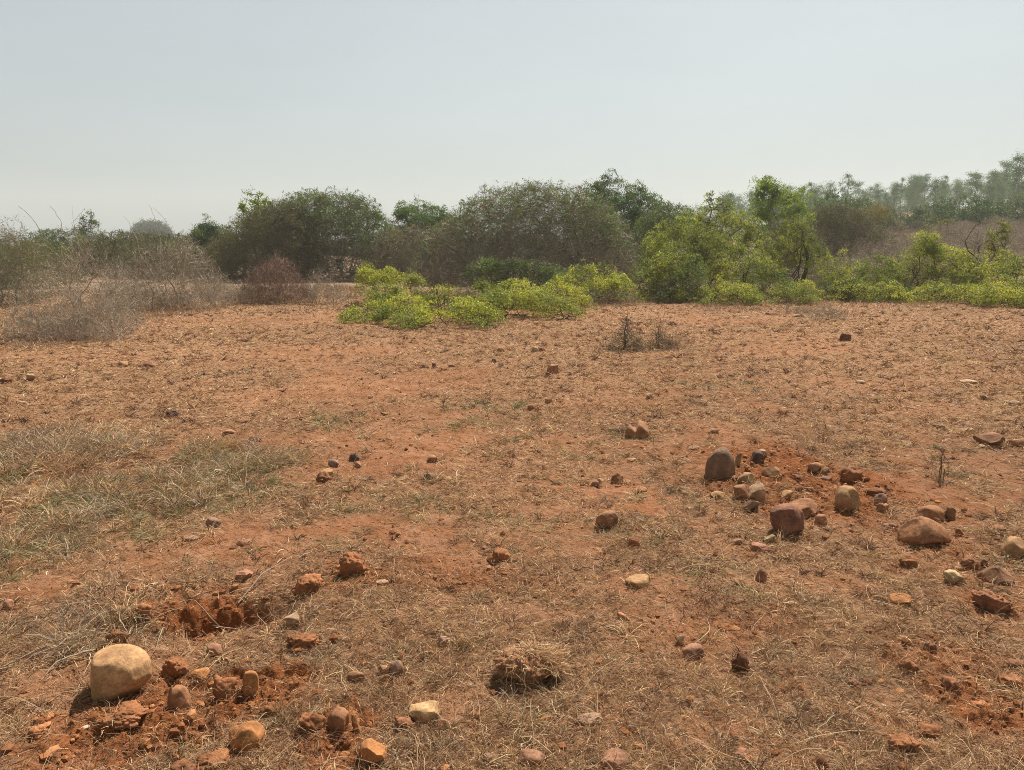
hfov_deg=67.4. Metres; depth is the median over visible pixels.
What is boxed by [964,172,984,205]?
gum tree
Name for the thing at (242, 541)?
stone
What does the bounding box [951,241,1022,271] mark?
heath shrub
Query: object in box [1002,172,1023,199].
gum tree
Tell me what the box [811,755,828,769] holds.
stone
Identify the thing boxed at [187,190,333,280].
thorn thicket
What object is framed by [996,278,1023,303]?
bright shrub
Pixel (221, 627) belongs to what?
fallen branch
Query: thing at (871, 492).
soil clod
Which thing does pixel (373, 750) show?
stone
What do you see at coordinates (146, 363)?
stone
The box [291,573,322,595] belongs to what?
soil clod
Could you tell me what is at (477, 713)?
soil clod
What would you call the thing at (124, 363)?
stone
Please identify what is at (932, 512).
stone
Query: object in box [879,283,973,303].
bright shrub
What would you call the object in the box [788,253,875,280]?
heath shrub
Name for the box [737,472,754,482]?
stone
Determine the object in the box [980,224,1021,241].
heath shrub
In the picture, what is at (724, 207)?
gum tree
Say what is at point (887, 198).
gum tree
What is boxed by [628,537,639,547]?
soil clod
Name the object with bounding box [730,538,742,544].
stone
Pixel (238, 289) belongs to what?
dry shrub
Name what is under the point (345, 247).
scrub bush
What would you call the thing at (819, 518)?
stone
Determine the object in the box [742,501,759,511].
stone
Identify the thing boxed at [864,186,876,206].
gum tree
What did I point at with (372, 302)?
bright shrub
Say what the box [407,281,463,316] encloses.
bright shrub
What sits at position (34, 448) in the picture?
grass clump
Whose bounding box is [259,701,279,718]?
soil clod
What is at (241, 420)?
stone
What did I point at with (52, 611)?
brushwood heap
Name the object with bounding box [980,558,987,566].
stone
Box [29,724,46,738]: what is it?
soil clod
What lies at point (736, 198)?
gum tree
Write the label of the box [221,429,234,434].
stone
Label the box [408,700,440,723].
stone
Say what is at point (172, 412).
soil clod
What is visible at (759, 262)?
bright shrub
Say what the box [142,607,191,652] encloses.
fallen branch
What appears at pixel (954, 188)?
gum tree
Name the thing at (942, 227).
heath shrub
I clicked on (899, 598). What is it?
stone
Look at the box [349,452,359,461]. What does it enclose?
stone
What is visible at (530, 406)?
stone
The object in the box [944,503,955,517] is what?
stone
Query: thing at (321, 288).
dry shrub
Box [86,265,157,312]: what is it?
dry shrub
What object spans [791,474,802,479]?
stone
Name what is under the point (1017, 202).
green bush
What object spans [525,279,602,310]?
bright shrub
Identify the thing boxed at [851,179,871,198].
gum tree
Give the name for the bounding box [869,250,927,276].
heath shrub
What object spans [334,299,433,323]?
bright shrub
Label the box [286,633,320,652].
soil clod
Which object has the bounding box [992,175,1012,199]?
gum tree
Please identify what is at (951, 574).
stone
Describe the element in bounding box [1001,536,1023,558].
stone
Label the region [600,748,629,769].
stone
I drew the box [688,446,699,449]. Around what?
stone
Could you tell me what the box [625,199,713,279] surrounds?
tree
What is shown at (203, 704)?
soil clod
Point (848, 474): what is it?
soil clod
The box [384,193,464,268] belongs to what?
green bush
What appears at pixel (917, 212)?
green bush
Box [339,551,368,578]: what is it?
soil clod
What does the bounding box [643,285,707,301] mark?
bright shrub
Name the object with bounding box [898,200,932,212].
scrub bush
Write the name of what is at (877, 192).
gum tree
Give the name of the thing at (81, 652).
fallen branch
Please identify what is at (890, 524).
stone
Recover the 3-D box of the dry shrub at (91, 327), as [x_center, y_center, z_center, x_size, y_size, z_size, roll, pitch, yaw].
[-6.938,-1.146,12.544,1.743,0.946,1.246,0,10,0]
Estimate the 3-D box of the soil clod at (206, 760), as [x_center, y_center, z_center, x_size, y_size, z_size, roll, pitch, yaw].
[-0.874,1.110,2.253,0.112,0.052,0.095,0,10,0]
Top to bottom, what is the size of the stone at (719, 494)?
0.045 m
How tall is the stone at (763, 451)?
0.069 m
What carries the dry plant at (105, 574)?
on the ground at (260, 532)
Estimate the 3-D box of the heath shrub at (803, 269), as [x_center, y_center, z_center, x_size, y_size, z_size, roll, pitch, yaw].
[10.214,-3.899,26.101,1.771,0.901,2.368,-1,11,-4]
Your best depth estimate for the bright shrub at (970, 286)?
18.49 m
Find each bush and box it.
[9,225,103,269]
[42,228,197,275]
[92,237,238,278]
[118,230,170,251]
[178,213,250,270]
[326,237,365,255]
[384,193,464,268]
[456,253,574,288]
[471,226,522,256]
[621,242,718,299]
[624,207,738,292]
[642,272,723,302]
[671,190,778,290]
[727,224,751,237]
[797,189,878,235]
[808,273,917,301]
[837,199,905,239]
[865,210,912,228]
[872,205,905,226]
[874,201,904,212]
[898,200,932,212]
[898,206,934,229]
[909,191,1015,227]
[909,203,961,219]
[915,214,958,238]
[955,206,1003,224]
[972,195,1021,218]
[993,189,1023,225]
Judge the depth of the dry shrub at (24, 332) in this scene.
12.32 m
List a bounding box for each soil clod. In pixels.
[0,377,12,383]
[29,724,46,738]
[99,699,148,731]
[105,629,129,644]
[132,602,152,619]
[160,655,188,678]
[166,410,180,416]
[170,758,196,769]
[193,700,205,710]
[195,747,230,769]
[212,675,237,700]
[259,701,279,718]
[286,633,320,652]
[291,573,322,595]
[298,712,326,730]
[316,471,332,482]
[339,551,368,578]
[394,715,415,730]
[469,711,480,718]
[487,547,510,562]
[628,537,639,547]
[731,651,749,672]
[840,467,862,482]
[848,679,864,688]
[860,487,887,498]
[876,503,888,512]
[887,733,921,753]
[897,659,919,672]
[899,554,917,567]
[915,721,942,738]
[923,641,936,652]
[941,675,960,693]
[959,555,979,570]
[970,589,1012,612]
[970,700,986,708]
[996,673,1023,687]
[999,657,1023,667]
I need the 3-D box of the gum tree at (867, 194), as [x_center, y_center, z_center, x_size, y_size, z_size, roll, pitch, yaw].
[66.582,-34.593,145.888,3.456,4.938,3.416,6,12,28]
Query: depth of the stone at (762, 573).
3.48 m
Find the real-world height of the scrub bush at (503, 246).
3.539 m
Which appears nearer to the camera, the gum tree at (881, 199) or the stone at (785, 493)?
the stone at (785, 493)
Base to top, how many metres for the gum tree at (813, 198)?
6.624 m
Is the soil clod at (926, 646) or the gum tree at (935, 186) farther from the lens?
the gum tree at (935, 186)
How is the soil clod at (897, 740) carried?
on the ground at (260, 532)
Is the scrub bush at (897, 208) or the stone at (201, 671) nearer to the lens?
the stone at (201, 671)
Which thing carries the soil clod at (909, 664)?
on the ground at (260, 532)
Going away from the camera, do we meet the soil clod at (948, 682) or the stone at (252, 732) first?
the stone at (252, 732)
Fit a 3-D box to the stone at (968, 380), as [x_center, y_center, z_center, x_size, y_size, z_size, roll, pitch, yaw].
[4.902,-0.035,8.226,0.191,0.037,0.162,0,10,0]
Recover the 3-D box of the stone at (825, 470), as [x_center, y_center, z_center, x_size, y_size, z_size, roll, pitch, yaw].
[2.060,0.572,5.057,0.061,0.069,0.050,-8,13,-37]
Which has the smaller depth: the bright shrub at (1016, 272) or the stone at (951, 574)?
the stone at (951, 574)
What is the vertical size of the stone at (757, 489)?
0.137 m
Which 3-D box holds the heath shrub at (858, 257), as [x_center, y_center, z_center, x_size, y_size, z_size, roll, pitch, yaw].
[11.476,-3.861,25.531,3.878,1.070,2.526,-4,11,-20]
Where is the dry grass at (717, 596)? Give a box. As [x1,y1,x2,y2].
[645,550,798,629]
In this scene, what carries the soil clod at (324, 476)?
on the ground at (260, 532)
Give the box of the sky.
[0,0,1023,243]
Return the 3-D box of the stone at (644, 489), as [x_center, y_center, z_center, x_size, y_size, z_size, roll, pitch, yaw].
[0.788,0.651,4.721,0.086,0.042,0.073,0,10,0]
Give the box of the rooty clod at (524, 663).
[484,635,580,694]
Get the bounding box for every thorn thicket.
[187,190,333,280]
[252,185,414,279]
[352,221,470,280]
[400,176,649,284]
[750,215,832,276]
[792,199,901,259]
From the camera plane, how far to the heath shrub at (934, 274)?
23.20 m
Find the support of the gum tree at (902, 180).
on the ground at (260, 532)
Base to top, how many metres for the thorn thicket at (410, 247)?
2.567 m
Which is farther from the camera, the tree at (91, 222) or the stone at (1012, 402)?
the tree at (91, 222)
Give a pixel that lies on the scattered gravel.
(244, 573)
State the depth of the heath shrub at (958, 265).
25.24 m
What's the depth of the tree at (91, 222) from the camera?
44.89 m
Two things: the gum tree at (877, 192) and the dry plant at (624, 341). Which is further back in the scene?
the gum tree at (877, 192)
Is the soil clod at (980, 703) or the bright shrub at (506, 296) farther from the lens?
the bright shrub at (506, 296)
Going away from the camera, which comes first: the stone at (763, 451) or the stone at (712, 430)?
the stone at (763, 451)
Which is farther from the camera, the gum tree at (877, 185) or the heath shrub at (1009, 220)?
the gum tree at (877, 185)
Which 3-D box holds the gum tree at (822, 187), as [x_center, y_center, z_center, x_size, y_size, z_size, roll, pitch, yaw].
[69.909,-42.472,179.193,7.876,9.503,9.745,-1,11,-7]
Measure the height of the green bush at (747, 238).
3.208 m
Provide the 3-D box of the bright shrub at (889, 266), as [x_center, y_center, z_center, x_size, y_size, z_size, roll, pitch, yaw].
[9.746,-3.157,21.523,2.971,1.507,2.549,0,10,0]
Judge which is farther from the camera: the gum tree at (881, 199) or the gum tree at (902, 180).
the gum tree at (881, 199)
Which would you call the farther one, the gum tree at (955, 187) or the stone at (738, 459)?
the gum tree at (955, 187)
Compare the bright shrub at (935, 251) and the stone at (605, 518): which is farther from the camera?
the bright shrub at (935, 251)
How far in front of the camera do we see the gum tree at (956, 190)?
167.98 m
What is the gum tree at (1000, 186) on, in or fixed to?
on the ground at (260, 532)
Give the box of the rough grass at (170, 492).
[0,282,1015,670]
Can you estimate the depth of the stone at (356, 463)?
5.16 m
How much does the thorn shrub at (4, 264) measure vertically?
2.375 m
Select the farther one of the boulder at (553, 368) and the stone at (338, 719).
the boulder at (553, 368)
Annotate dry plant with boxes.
[34,518,171,614]
[190,558,259,574]
[596,307,647,351]
[634,312,680,351]
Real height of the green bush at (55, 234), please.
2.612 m
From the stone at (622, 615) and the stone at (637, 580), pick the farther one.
the stone at (637, 580)
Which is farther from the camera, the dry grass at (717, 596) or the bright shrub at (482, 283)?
the bright shrub at (482, 283)
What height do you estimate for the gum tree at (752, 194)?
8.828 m
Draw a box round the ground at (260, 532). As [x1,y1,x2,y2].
[0,208,1023,769]
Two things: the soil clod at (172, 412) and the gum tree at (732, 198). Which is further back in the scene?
the gum tree at (732, 198)
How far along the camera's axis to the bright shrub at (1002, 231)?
22.07 m
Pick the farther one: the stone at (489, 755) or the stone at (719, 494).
the stone at (719, 494)
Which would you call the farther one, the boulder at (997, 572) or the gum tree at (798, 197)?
the gum tree at (798, 197)
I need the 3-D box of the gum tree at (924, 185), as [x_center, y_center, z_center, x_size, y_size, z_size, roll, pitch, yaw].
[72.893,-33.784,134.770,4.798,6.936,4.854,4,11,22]
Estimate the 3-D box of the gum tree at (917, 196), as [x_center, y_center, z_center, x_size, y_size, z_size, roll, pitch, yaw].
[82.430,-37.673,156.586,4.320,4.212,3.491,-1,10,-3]
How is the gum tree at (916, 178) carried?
on the ground at (260, 532)
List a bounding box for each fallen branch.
[2,637,62,667]
[44,649,95,674]
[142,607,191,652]
[168,599,303,632]
[238,552,310,602]
[801,685,850,734]
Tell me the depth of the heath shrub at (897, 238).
38.65 m
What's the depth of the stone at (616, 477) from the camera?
4.90 m
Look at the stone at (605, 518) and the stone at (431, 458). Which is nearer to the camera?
the stone at (605, 518)
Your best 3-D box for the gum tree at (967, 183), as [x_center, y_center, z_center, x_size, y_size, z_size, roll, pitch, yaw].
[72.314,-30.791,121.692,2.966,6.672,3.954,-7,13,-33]
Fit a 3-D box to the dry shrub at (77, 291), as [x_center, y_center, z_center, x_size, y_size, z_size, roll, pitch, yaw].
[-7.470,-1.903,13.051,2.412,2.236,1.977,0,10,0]
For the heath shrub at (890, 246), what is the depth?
28.07 m
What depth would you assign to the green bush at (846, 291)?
20.01 m
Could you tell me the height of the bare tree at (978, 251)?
2.292 m
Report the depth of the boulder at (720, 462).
4.93 m
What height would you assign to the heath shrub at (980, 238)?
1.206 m
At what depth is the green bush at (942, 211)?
65.23 m
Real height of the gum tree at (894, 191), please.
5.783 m
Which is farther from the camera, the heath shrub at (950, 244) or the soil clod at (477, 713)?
the heath shrub at (950, 244)
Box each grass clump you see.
[4,419,117,464]
[18,470,149,536]
[656,325,694,348]
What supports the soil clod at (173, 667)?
on the ground at (260, 532)
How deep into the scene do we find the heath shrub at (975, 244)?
28.05 m
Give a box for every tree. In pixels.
[72,209,104,264]
[128,218,175,244]
[558,168,664,273]
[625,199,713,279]
[702,190,742,237]
[702,192,752,234]
[720,191,740,227]
[720,193,755,225]
[734,175,819,268]
[735,190,760,223]
[743,189,767,233]
[754,194,794,224]
[760,212,834,294]
[778,185,806,214]
[779,183,797,220]
[802,182,818,208]
[802,187,823,210]
[807,182,826,200]
[819,180,842,205]
[838,171,855,199]
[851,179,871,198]
[856,191,871,203]
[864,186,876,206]
[869,183,892,207]
[869,187,882,202]
[874,181,909,207]
[877,192,897,207]
[879,192,890,204]
[891,176,912,204]
[902,174,927,205]
[904,174,923,200]
[904,188,920,203]
[906,179,932,204]
[908,192,926,203]
[910,177,950,204]
[913,174,940,203]
[929,182,954,203]
[939,180,973,207]
[940,175,951,200]
[945,178,967,203]
[951,182,971,206]
[952,220,1008,291]
[954,190,964,205]
[958,169,983,200]
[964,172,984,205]
[969,169,1006,200]
[976,184,986,203]
[978,179,998,197]
[987,160,1017,195]
[991,182,1007,201]
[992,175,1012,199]
[1000,148,1023,199]
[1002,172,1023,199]
[1007,179,1023,199]
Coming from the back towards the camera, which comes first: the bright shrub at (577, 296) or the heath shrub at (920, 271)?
the heath shrub at (920, 271)
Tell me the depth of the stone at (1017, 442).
5.62 m
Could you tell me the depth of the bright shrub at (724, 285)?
19.20 m
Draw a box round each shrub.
[0,206,154,337]
[0,216,65,305]
[0,231,88,288]
[0,303,78,341]
[22,289,145,341]
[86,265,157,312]
[103,204,244,309]
[186,271,255,298]
[219,280,263,303]
[238,251,324,303]
[294,263,351,303]
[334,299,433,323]
[337,296,393,317]
[348,259,446,304]
[357,279,410,311]
[375,289,434,319]
[380,296,508,329]
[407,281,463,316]
[408,244,477,310]
[442,292,507,322]
[448,275,521,306]
[470,283,590,319]
[501,278,557,308]
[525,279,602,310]
[538,258,646,302]
[570,284,640,304]
[581,269,643,299]
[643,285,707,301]
[692,278,774,304]
[702,239,803,297]
[714,281,781,304]
[751,281,822,304]
[771,300,816,313]
[772,278,829,302]
[784,264,826,283]
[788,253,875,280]
[793,302,856,320]
[794,254,874,289]
[797,269,848,289]
[801,254,897,278]
[810,245,911,298]
[815,273,883,301]
[825,243,858,260]
[830,237,896,261]
[852,236,914,269]
[852,241,899,266]
[860,229,920,249]
[862,280,930,302]
[868,249,960,292]
[869,224,996,297]
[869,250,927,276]
[871,232,910,248]
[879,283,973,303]
[884,224,912,236]
[895,228,920,241]
[897,222,919,232]
[898,237,956,263]
[900,237,954,257]
[902,257,990,289]
[906,247,1000,279]
[916,277,971,302]
[918,222,965,243]
[936,225,980,242]
[938,281,1019,304]
[940,217,976,233]
[945,243,1023,299]
[949,234,993,254]
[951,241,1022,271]
[955,235,1020,255]
[957,220,975,230]
[957,279,1023,307]
[962,240,1023,266]
[970,214,1023,231]
[973,218,1016,280]
[976,224,999,234]
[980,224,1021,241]
[988,218,1020,226]
[992,227,1023,253]
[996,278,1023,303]
[997,225,1022,236]
[999,234,1023,255]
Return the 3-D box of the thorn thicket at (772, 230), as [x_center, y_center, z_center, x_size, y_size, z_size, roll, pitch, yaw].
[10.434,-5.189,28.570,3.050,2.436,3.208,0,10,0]
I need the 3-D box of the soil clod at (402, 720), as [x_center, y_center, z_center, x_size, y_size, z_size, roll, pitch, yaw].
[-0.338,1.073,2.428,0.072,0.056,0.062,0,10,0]
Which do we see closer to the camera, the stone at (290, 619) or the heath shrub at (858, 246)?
the stone at (290, 619)
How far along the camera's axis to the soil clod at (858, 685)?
2.63 m
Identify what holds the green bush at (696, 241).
on the ground at (260, 532)
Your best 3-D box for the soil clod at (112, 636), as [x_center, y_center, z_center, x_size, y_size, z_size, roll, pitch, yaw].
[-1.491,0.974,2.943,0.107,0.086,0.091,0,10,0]
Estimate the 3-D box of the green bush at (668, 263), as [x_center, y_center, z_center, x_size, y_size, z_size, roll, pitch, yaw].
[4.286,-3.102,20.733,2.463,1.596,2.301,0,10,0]
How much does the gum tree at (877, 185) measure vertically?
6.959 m
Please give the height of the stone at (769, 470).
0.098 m
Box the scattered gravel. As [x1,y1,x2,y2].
[0,309,1023,769]
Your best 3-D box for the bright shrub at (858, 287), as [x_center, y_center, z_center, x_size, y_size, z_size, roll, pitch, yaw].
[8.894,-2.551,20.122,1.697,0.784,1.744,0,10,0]
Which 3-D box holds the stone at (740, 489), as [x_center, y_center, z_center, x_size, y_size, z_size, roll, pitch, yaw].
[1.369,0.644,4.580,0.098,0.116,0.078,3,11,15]
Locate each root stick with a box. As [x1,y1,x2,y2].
[119,606,132,634]
[486,735,536,766]
[551,699,583,721]
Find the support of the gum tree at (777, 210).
on the ground at (260, 532)
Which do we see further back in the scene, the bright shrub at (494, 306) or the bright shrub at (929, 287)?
the bright shrub at (929, 287)
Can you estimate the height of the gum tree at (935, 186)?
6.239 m
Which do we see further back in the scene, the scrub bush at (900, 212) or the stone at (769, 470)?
the scrub bush at (900, 212)
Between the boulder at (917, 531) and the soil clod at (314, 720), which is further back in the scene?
the boulder at (917, 531)
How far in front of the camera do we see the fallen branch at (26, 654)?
2.78 m
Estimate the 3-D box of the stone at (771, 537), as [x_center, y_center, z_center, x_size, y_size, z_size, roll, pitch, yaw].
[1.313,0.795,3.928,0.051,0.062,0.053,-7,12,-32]
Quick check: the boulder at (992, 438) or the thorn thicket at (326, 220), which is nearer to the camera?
the boulder at (992, 438)
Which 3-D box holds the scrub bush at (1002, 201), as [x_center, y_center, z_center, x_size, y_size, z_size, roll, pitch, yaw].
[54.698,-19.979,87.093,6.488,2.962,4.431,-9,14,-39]
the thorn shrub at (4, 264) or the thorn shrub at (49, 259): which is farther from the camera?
the thorn shrub at (49, 259)
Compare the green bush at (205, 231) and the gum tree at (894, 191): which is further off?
the gum tree at (894, 191)
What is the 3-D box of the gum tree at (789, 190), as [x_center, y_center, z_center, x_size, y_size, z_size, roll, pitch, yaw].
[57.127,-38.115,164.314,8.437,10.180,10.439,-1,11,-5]
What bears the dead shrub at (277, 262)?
on the ground at (260, 532)
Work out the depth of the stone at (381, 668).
2.70 m
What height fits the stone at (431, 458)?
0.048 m
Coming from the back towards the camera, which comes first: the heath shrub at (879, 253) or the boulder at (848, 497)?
the heath shrub at (879, 253)
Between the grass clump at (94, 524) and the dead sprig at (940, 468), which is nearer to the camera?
the grass clump at (94, 524)
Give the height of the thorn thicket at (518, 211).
4.314 m
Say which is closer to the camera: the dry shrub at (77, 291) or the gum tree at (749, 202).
the dry shrub at (77, 291)
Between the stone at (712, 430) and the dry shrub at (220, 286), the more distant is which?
the dry shrub at (220, 286)
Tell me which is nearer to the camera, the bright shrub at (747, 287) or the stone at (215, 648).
the stone at (215, 648)
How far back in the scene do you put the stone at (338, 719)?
2.39 m
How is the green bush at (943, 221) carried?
on the ground at (260, 532)
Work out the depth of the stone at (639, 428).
5.99 m
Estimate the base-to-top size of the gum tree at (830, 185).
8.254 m
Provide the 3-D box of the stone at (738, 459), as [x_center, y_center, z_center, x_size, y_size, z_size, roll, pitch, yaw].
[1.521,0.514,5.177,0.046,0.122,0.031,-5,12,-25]
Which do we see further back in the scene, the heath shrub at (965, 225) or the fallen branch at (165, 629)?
the heath shrub at (965, 225)
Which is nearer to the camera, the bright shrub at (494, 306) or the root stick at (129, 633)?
the root stick at (129, 633)
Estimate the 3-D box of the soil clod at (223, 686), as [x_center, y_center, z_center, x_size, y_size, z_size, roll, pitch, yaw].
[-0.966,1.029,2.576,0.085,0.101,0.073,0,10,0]
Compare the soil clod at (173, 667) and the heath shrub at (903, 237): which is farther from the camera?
the heath shrub at (903, 237)
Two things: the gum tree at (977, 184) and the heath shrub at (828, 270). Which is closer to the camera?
the heath shrub at (828, 270)
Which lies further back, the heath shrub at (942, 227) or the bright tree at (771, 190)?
the heath shrub at (942, 227)
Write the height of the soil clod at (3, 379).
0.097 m
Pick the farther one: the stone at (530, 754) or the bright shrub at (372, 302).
the bright shrub at (372, 302)
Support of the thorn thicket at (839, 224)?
on the ground at (260, 532)
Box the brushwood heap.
[0,577,130,654]
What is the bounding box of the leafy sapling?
[235,185,276,274]
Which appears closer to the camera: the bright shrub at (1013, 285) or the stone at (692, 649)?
the stone at (692, 649)
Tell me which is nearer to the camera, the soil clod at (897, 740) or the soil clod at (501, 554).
the soil clod at (897, 740)
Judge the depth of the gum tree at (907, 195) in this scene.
162.75 m
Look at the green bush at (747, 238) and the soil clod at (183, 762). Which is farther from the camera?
the green bush at (747, 238)
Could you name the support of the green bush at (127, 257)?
on the ground at (260, 532)
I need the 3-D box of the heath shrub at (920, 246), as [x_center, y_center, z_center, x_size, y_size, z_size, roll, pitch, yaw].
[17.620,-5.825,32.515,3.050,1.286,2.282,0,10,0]
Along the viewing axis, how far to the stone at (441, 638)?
2.91 m
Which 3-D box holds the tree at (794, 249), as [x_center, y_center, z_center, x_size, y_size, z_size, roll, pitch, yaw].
[8.294,-3.823,22.497,2.201,2.419,2.169,3,11,17]
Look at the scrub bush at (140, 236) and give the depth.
51.05 m
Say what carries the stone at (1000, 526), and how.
on the ground at (260, 532)
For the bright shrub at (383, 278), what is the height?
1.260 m
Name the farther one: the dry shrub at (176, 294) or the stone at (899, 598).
the dry shrub at (176, 294)
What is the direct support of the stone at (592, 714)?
on the ground at (260, 532)
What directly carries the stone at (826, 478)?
on the ground at (260, 532)
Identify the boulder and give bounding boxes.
[90,644,151,702]
[547,364,558,374]
[705,447,735,479]
[770,503,803,535]
[834,485,859,510]
[839,333,850,340]
[897,516,951,545]
[973,431,1005,445]
[977,565,1014,584]
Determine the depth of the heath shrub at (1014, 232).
47.74 m
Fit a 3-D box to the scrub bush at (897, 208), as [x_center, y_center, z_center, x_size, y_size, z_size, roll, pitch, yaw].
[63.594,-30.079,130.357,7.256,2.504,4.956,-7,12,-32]
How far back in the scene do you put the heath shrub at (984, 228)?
50.30 m
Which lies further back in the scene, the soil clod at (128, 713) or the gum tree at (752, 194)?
the gum tree at (752, 194)
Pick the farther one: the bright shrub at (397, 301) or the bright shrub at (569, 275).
the bright shrub at (569, 275)
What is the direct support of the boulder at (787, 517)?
on the ground at (260, 532)
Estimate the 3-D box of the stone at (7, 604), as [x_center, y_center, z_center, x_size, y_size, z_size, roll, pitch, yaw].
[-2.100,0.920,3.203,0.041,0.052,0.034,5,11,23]
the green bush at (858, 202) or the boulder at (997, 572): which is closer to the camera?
the boulder at (997, 572)
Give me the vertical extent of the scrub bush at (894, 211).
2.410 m
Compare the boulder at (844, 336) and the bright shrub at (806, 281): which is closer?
the boulder at (844, 336)
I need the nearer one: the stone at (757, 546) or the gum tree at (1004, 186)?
the stone at (757, 546)
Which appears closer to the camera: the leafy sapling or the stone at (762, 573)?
the stone at (762, 573)
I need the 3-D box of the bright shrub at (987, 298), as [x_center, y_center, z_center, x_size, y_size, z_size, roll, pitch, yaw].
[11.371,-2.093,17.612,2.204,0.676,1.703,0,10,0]
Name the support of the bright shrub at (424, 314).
on the ground at (260, 532)
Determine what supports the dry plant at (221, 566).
on the ground at (260, 532)
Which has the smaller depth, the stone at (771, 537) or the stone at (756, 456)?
the stone at (771, 537)
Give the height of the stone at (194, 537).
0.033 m
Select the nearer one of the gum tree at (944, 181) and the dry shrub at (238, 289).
the dry shrub at (238, 289)
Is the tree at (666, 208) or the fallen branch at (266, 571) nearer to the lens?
the fallen branch at (266, 571)
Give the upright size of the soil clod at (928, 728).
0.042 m
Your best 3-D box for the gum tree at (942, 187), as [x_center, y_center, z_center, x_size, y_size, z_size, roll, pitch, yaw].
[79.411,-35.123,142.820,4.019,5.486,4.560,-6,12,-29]
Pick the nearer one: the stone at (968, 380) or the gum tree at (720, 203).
the stone at (968, 380)
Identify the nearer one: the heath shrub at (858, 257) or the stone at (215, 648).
the stone at (215, 648)
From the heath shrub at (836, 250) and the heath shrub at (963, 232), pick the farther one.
the heath shrub at (963, 232)
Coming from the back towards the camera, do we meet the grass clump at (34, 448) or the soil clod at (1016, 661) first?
the grass clump at (34, 448)
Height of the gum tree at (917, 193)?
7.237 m
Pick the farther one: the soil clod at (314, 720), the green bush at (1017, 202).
the green bush at (1017, 202)
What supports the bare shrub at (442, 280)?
on the ground at (260, 532)
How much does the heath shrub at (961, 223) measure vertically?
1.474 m
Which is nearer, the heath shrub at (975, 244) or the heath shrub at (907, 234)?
the heath shrub at (975, 244)
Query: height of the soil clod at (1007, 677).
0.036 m
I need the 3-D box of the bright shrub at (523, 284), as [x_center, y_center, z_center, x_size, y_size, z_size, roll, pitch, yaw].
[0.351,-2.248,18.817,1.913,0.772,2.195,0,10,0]
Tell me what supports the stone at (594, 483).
on the ground at (260, 532)
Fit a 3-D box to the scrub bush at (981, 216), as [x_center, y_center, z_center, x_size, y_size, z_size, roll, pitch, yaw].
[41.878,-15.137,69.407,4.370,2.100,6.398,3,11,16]
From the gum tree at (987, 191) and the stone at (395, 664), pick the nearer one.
the stone at (395, 664)
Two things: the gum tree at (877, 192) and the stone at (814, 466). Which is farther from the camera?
the gum tree at (877, 192)
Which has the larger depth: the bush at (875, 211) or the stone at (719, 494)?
the bush at (875, 211)
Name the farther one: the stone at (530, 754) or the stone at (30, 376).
the stone at (30, 376)
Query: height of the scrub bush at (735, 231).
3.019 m
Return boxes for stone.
[3,599,13,609]
[26,374,35,379]
[118,361,127,366]
[137,360,155,366]
[167,685,191,709]
[182,535,200,541]
[190,667,209,678]
[206,517,221,527]
[207,643,222,655]
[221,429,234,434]
[228,721,264,753]
[235,419,250,422]
[236,539,249,545]
[242,670,259,696]
[285,612,299,627]
[321,468,333,475]
[326,707,348,732]
[328,459,338,467]
[347,671,364,681]
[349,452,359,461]
[351,714,360,734]
[354,461,360,466]
[359,738,387,762]
[378,665,389,675]
[390,660,403,674]
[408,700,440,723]
[423,473,435,479]
[427,455,437,461]
[438,636,447,646]
[484,753,496,761]
[519,749,545,767]
[527,404,534,409]
[576,712,602,725]
[591,480,599,486]
[595,511,617,528]
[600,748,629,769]
[611,473,622,482]
[617,611,630,620]
[625,420,648,437]
[625,574,649,587]
[634,487,647,492]
[676,635,684,642]
[682,643,705,659]
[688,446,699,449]
[709,428,718,433]
[711,491,725,498]
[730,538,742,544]
[733,484,749,499]
[735,453,741,465]
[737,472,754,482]
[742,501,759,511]
[748,481,764,501]
[749,451,763,463]
[750,542,770,551]
[755,568,766,581]
[758,449,766,455]
[762,467,779,478]
[764,534,775,543]
[781,490,792,497]
[789,498,817,517]
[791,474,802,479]
[808,462,821,471]
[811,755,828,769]
[815,514,826,524]
[818,476,831,481]
[821,467,829,475]
[874,493,887,504]
[883,523,897,528]
[889,593,911,604]
[915,505,944,521]
[932,424,945,429]
[943,569,966,583]
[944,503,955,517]
[955,529,962,535]
[959,379,976,383]
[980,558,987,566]
[988,524,1005,530]
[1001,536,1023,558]
[1006,438,1023,447]
[1009,400,1020,405]
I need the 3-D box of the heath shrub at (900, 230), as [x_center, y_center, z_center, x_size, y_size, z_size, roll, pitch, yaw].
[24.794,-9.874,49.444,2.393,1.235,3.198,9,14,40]
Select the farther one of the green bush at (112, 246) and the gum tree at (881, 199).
the gum tree at (881, 199)
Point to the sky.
(110, 109)
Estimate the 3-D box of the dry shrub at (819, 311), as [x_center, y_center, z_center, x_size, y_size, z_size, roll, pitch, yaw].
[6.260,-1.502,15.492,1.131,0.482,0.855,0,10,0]
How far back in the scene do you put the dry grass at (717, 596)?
3.23 m
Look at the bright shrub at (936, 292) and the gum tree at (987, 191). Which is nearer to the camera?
the bright shrub at (936, 292)
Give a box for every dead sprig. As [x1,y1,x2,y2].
[913,443,964,488]
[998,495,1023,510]
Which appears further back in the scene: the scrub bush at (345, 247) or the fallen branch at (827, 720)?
the scrub bush at (345, 247)

